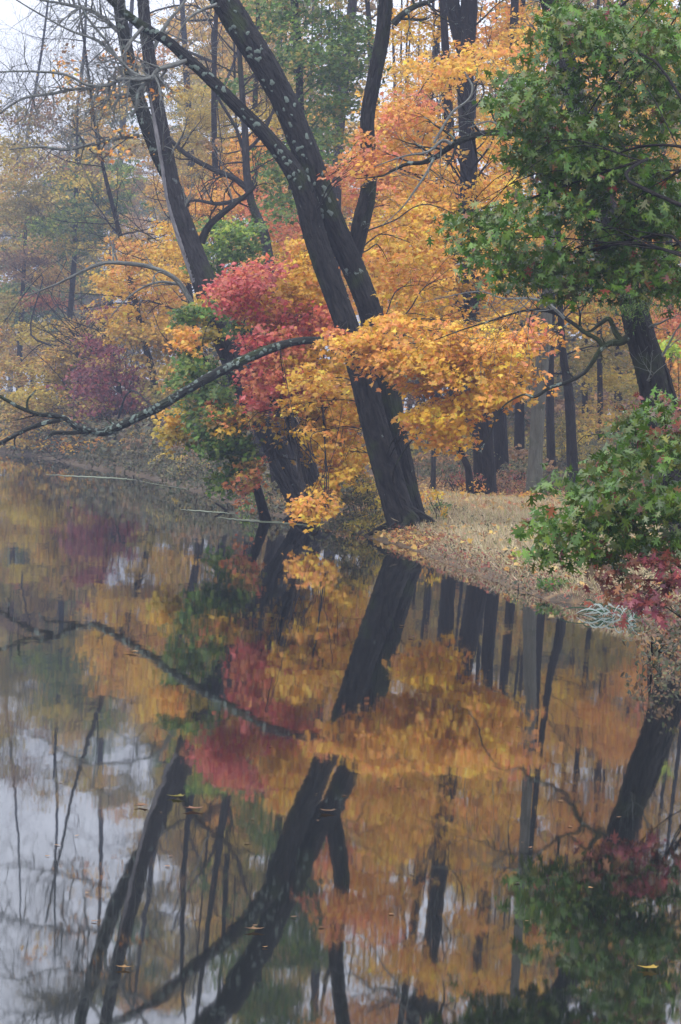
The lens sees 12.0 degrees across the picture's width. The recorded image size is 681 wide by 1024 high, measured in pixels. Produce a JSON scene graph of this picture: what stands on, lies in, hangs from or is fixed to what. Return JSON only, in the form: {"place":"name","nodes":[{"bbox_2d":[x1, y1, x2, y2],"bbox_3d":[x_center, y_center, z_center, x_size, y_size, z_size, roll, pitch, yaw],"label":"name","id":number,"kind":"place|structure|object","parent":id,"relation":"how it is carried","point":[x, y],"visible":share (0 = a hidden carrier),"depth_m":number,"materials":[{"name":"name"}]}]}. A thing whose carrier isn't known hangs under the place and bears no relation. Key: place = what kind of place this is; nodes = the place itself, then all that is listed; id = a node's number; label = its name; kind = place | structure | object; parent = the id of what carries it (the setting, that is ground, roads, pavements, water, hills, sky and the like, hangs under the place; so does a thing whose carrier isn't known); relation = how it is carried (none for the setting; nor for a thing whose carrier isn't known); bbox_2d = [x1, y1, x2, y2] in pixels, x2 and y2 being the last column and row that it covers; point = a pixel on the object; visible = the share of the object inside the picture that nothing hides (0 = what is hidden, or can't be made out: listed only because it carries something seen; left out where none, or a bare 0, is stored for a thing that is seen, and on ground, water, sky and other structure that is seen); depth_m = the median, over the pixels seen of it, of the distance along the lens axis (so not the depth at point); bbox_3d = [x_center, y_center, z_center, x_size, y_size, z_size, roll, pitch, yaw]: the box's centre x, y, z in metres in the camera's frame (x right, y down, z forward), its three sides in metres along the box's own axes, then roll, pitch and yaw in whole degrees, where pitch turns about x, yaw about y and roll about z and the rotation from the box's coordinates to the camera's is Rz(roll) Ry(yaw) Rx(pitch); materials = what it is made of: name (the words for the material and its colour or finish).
{"place":"outdoors","nodes":[
{"label":"outdoors","id":0,"kind":"place"},
{"bbox_2d":[0,452,680,1023],"bbox_3d":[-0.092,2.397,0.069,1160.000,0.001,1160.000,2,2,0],"label":"water","id":1,"kind":"structure","parent":0,"point":[408,900],"depth_m":21.53,"materials":[{"name":"multicoloured liquid"}]},
{"bbox_2d":[46,474,134,479],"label":"algae film","id":2,"kind":"object","parent":1,"relation":"on","point":[95,476],"visible":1,"depth_m":114.65,"materials":[{"name":"plant"}]},
{"bbox_2d":[181,509,234,513],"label":"algae film","id":3,"kind":"object","parent":1,"relation":"on","point":[206,511],"visible":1,"depth_m":79.59,"materials":[{"name":"grey plant"}]},
{"bbox_2d":[219,517,306,525],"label":"algae film","id":4,"kind":"object","parent":1,"relation":"on","point":[276,522],"visible":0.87,"depth_m":73.56,"materials":[{"name":"grey plant"}]},
{"bbox_2d":[45,535,671,946],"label":"floating specks","id":5,"kind":"object","parent":1,"relation":"on","point":[463,571],"visible":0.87,"depth_m":35.67,"materials":[{"name":"orange plant"}]},
{"bbox_2d":[637,964,657,967],"bbox_3d":[1.379,2.026,14.475,0.094,0.012,0.095,2,2,-16],"label":"floating leaf","id":6,"kind":"object","parent":1,"relation":"on","point":[653,966],"visible":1,"depth_m":14.50,"materials":[{"name":"yellow plant"}]},
{"bbox_2d":[0,0,680,483],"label":"distant foliage","id":7,"kind":"object","parent":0,"point":[410,400],"depth_m":202.16,"materials":[{"name":"grey plant"}]},
{"bbox_2d":[0,418,680,656],"bbox_3d":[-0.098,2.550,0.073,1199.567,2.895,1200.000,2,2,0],"label":"ground","id":8,"kind":"structure","parent":0,"point":[492,578],"depth_m":57.22,"materials":[{"name":"beige plant"}]},
{"bbox_2d":[0,288,71,399],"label":"hazy tree","id":9,"kind":"object","parent":8,"relation":"on","point":[24,353],"visible":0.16,"depth_m":276.85,"materials":[{"name":"grey plant"}]},
{"bbox_2d":[0,0,96,393],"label":"hazy tree","id":10,"kind":"object","parent":8,"relation":"on","point":[39,65],"visible":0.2,"depth_m":458.29,"materials":[{"name":"grey plant"}]},
{"bbox_2d":[0,0,108,389],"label":"hazy tree","id":11,"kind":"object","parent":8,"relation":"on","point":[7,233],"visible":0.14,"depth_m":428.24,"materials":[{"name":"grey plant"}]},
{"bbox_2d":[0,160,126,390],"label":"hazy tree","id":12,"kind":"object","parent":8,"relation":"on","point":[36,254],"visible":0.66,"depth_m":223.91,"materials":[{"name":"grey plant"}]},
{"bbox_2d":[0,39,183,410],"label":"hazy tree","id":13,"kind":"object","parent":8,"relation":"on","point":[17,210],"visible":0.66,"depth_m":213.00,"materials":[{"name":"green plant"}]},
{"bbox_2d":[0,186,193,451],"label":"hazy tree","id":14,"kind":"object","parent":8,"relation":"on","point":[19,396],"visible":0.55,"depth_m":159.29,"materials":[{"name":"yellow plant"}]},
{"bbox_2d":[0,329,211,461],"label":"hazy tree","id":15,"kind":"object","parent":8,"relation":"on","point":[34,441],"visible":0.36,"depth_m":145.68,"materials":[{"name":"brown plant"}]},
{"bbox_2d":[0,207,233,432],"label":"hazy tree","id":16,"kind":"object","parent":8,"relation":"on","point":[104,369],"visible":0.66,"depth_m":147.75,"materials":[{"name":"purple plant"}]},
{"bbox_2d":[80,0,205,411],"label":"hazy tree","id":17,"kind":"object","parent":8,"relation":"on","point":[140,182],"visible":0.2,"depth_m":328.61,"materials":[{"name":"grey plant"}]},
{"bbox_2d":[0,0,287,449],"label":"hazy tree","id":18,"kind":"object","parent":8,"relation":"on","point":[124,327],"visible":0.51,"depth_m":139.70,"materials":[{"name":"yellow plant"}]},
{"bbox_2d":[109,420,182,472],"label":"shore bush","id":19,"kind":"object","parent":8,"relation":"on","point":[143,456],"visible":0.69,"depth_m":118.68,"materials":[{"name":"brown plant"}]},
{"bbox_2d":[0,0,322,521],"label":"bare topped tree","id":20,"kind":"object","parent":8,"relation":"on","point":[157,137],"visible":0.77,"depth_m":74.78,"materials":[{"name":"grey plant"}]},
{"bbox_2d":[98,0,236,357],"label":"hazy tree","id":21,"kind":"object","parent":8,"relation":"on","point":[184,36],"visible":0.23,"depth_m":218.96,"materials":[{"name":"grey plant"}]},
{"bbox_2d":[37,59,324,414],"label":"hazy tree","id":22,"kind":"object","parent":8,"relation":"on","point":[161,321],"visible":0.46,"depth_m":133.02,"materials":[{"name":"orange plant"}]},
{"bbox_2d":[101,1,265,406],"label":"forest tree","id":23,"kind":"object","parent":8,"relation":"on","point":[169,251],"visible":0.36,"depth_m":135.54,"materials":[{"name":"yellow plant"}]},
{"bbox_2d":[138,439,235,499],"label":"shore bush","id":24,"kind":"object","parent":8,"relation":"on","point":[170,470],"visible":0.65,"depth_m":97.11,"materials":[{"name":"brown plant"}]},
{"bbox_2d":[150,299,270,520],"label":"green maple","id":25,"kind":"object","parent":8,"relation":"on","point":[233,446],"visible":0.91,"depth_m":71.56,"materials":[{"name":"green plant"}]},
{"bbox_2d":[102,0,335,445],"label":"slender tree","id":26,"kind":"object","parent":8,"relation":"on","point":[247,184],"visible":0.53,"depth_m":94.68,"materials":[{"name":"green plant"}]},
{"bbox_2d":[174,214,281,497],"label":"green maple","id":27,"kind":"object","parent":8,"relation":"on","point":[224,247],"visible":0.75,"depth_m":83.37,"materials":[{"name":"green plant"}]},
{"bbox_2d":[160,3,317,465],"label":"forest tree","id":28,"kind":"object","parent":8,"relation":"on","point":[284,229],"visible":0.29,"depth_m":115.47,"materials":[{"name":"orange plant"}]},
{"bbox_2d":[235,480,286,513],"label":"shore bush","id":29,"kind":"object","parent":8,"relation":"on","point":[271,509],"visible":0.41,"depth_m":79.72,"materials":[{"name":"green plant"}]},
{"bbox_2d":[195,234,370,532],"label":"red maple","id":30,"kind":"object","parent":8,"relation":"on","point":[239,300],"visible":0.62,"depth_m":70.10,"materials":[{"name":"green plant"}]},
{"bbox_2d":[184,0,391,465],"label":"green maple","id":31,"kind":"object","parent":8,"relation":"on","point":[336,71],"visible":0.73,"depth_m":102.70,"materials":[{"name":"green plant"}]},
{"bbox_2d":[0,0,580,535],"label":"leaning maple","id":32,"kind":"object","parent":8,"relation":"on","point":[378,362],"visible":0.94,"depth_m":65.40,"materials":[{"name":"orange plant"}]},
{"bbox_2d":[0,407,680,653],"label":"weeds","id":33,"kind":"object","parent":8,"relation":"on","point":[104,453],"visible":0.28,"depth_m":117.12,"materials":[{"name":"brown plant"}]},
{"bbox_2d":[313,465,385,535],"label":"shore bush","id":34,"kind":"object","parent":8,"relation":"on","point":[353,521],"visible":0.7,"depth_m":66.99,"materials":[{"name":"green plant"}]},
{"bbox_2d":[305,0,401,466],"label":"forest tree","id":35,"kind":"object","parent":8,"relation":"on","point":[340,198],"visible":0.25,"depth_m":121.65,"materials":[{"name":"orange plant"}]},
{"bbox_2d":[340,461,385,536],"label":"shore bush","id":36,"kind":"object","parent":8,"relation":"on","point":[367,487],"visible":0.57,"depth_m":67.67,"materials":[{"name":"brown plant"}]},
{"bbox_2d":[329,0,411,465],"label":"forest tree","id":37,"kind":"object","parent":8,"relation":"on","point":[367,6],"visible":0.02,"depth_m":124.41,"materials":[{"name":"orange plant"}]},
{"bbox_2d":[341,0,479,404],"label":"forest tree","id":38,"kind":"object","parent":8,"relation":"on","point":[398,79],"visible":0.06,"depth_m":129.17,"materials":[{"name":"orange plant"}]},
{"bbox_2d":[397,506,448,540],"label":"undergrowth bush","id":39,"kind":"object","parent":8,"relation":"on","point":[444,513],"visible":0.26,"depth_m":66.88,"materials":[{"name":"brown plant"}]},
{"bbox_2d":[419,387,445,490],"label":"grey sapling","id":40,"kind":"object","parent":8,"relation":"on","point":[433,472],"visible":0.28,"depth_m":85.95,"materials":[{"name":"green plant"}]},
{"bbox_2d":[367,0,498,486],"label":"dark tree","id":41,"kind":"object","parent":8,"relation":"on","point":[444,37],"visible":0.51,"depth_m":97.06,"materials":[{"name":"orange plant"}]},
{"bbox_2d":[420,487,458,518],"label":"undergrowth bush","id":42,"kind":"object","parent":8,"relation":"on","point":[436,493],"visible":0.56,"depth_m":68.44,"materials":[{"name":"yellow plant"}]},
{"bbox_2d":[326,0,563,494],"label":"golden maple","id":43,"kind":"object","parent":8,"relation":"on","point":[465,45],"visible":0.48,"depth_m":79.53,"materials":[{"name":"orange plant"}]},
{"bbox_2d":[215,473,677,597],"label":"fallen leaves","id":44,"kind":"object","parent":8,"relation":"on","point":[441,487],"depth_m":73.13,"materials":[{"name":"brown plant"}]},
{"bbox_2d":[454,391,473,493],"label":"crooked sapling","id":45,"kind":"object","parent":8,"relation":"on","point":[468,472],"visible":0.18,"depth_m":84.42,"materials":[{"name":"black plant"}]},
{"bbox_2d":[413,444,548,492],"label":"undergrowth bush","id":46,"kind":"object","parent":8,"relation":"on","point":[449,462],"visible":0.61,"depth_m":89.39,"materials":[{"name":"brown plant"}]},
{"bbox_2d":[458,491,530,498],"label":"undergrowth bush","id":47,"kind":"object","parent":8,"relation":"on","point":[469,494],"visible":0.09,"depth_m":79.69,"materials":[{"name":"orange plant"}]},
{"bbox_2d":[336,0,680,551],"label":"twisted tree","id":48,"kind":"object","parent":8,"relation":"on","point":[646,355],"visible":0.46,"depth_m":49.54,"materials":[{"name":"orange plant"}]},
{"bbox_2d":[439,0,577,479],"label":"forest tree","id":49,"kind":"object","parent":8,"relation":"on","point":[519,428],"visible":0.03,"depth_m":109.81,"materials":[{"name":"orange plant"}]},
{"bbox_2d":[451,0,571,487],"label":"dark tree","id":50,"kind":"object","parent":8,"relation":"on","point":[500,438],"visible":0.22,"depth_m":94.88,"materials":[{"name":"orange plant"}]},
{"bbox_2d":[496,446,526,494],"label":"undergrowth bush","id":51,"kind":"object","parent":8,"relation":"on","point":[507,487],"visible":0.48,"depth_m":88.10,"materials":[{"name":"brown plant"}]},
{"bbox_2d":[507,550,526,563],"bbox_3d":[2.814,0.733,51.573,0.410,0.292,0.422,2,2,0],"label":"green weed","id":52,"kind":"object","parent":8,"relation":"on","point":[518,553],"visible":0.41,"depth_m":51.46,"materials":[{"name":"green plant"}]},
{"bbox_2d":[505,575,534,591],"bbox_3d":[2.590,1.112,47.113,0.495,0.447,1.057,2,2,0],"label":"undergrowth bush","id":53,"kind":"object","parent":8,"relation":"on","point":[516,581],"visible":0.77,"depth_m":47.01,"materials":[{"name":"brown plant"}]},
{"bbox_2d":[520,491,533,495],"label":"undergrowth bush","id":54,"kind":"object","parent":8,"relation":"on","point":[526,492],"visible":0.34,"depth_m":81.72,"materials":[{"name":"orange plant"}]},
{"bbox_2d":[465,1,628,493],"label":"pale tree","id":55,"kind":"object","parent":8,"relation":"on","point":[534,466],"visible":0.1,"depth_m":83.82,"materials":[{"name":"grey plant"}]},
{"bbox_2d":[426,0,680,588],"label":"pin oak","id":56,"kind":"object","parent":8,"relation":"on","point":[599,34],"visible":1,"depth_m":34.04,"materials":[{"name":"green plant"}]},
{"bbox_2d":[479,127,629,491],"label":"slim tree","id":57,"kind":"object","parent":8,"relation":"on","point":[571,436],"visible":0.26,"depth_m":87.84,"materials":[{"name":"brown plant"}]},
{"bbox_2d":[535,576,575,592],"bbox_3d":[3.040,1.034,45.959,0.582,0.232,0.658,2,2,0],"label":"green weed","id":58,"kind":"object","parent":8,"relation":"on","point":[543,582],"visible":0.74,"depth_m":45.82,"materials":[{"name":"green plant"}]},
{"bbox_2d":[543,390,617,489],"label":"undergrowth bush","id":59,"kind":"object","parent":8,"relation":"on","point":[593,445],"visible":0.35,"depth_m":98.42,"materials":[{"name":"brown plant"}]},
{"bbox_2d":[555,599,622,616],"bbox_3d":[3.394,1.233,41.896,0.928,0.183,1.579,3,2,27],"label":"strap leaf tuft","id":60,"kind":"object","parent":8,"relation":"on","point":[597,610],"visible":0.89,"depth_m":41.64,"materials":[{"name":"grey plant"}]},
{"bbox_2d":[539,1,639,460],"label":"forest tree","id":61,"kind":"object","parent":8,"relation":"on","point":[611,380],"visible":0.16,"depth_m":111.33,"materials":[{"name":"orange plant"}]},
{"bbox_2d":[559,0,634,456],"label":"forest tree","id":62,"kind":"object","parent":8,"relation":"on","point":[598,420],"visible":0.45,"depth_m":107.62,"materials":[{"name":"orange plant"}]},
{"bbox_2d":[517,0,678,481],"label":"forest tree","id":63,"kind":"object","parent":8,"relation":"on","point":[550,434],"visible":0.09,"depth_m":101.29,"materials":[{"name":"orange plant"}]},
{"bbox_2d":[536,0,680,432],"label":"forest tree","id":64,"kind":"object","parent":8,"relation":"on","point":[629,390],"visible":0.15,"depth_m":117.08,"materials":[{"name":"orange plant"}]},
{"bbox_2d":[576,391,680,630],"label":"red oak sapling","id":65,"kind":"object","parent":8,"relation":"on","point":[663,567],"visible":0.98,"depth_m":26.39,"materials":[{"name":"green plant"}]},
{"bbox_2d":[613,605,643,621],"bbox_3d":[3.674,1.268,41.065,0.497,0.182,1.389,3,2,14],"label":"strap leaf tuft","id":66,"kind":"object","parent":8,"relation":"on","point":[631,617],"visible":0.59,"depth_m":40.94,"materials":[{"name":"grey plant"}]},
{"bbox_2d":[583,273,680,417],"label":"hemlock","id":67,"kind":"object","parent":8,"relation":"on","point":[671,387],"visible":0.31,"depth_m":49.06,"materials":[{"name":"green plant"}]},
{"bbox_2d":[596,0,680,397],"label":"forest tree","id":68,"kind":"object","parent":8,"relation":"on","point":[675,321],"visible":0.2,"depth_m":103.05,"materials":[{"name":"orange plant"}]},
{"bbox_2d":[620,607,680,679],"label":"shore bush","id":69,"kind":"object","parent":8,"relation":"on","point":[661,658],"visible":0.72,"depth_m":33.09,"materials":[{"name":"brown plant"}]},
{"bbox_2d":[650,336,680,527],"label":"lime shrub","id":70,"kind":"object","parent":8,"relation":"on","point":[671,349],"visible":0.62,"depth_m":59.82,"materials":[{"name":"green plant"}]},
{"bbox_2d":[0,0,680,433],"label":"sky","id":71,"kind":"structure","parent":0,"point":[7,5],"materials":[{"name":"white"}]}
]}

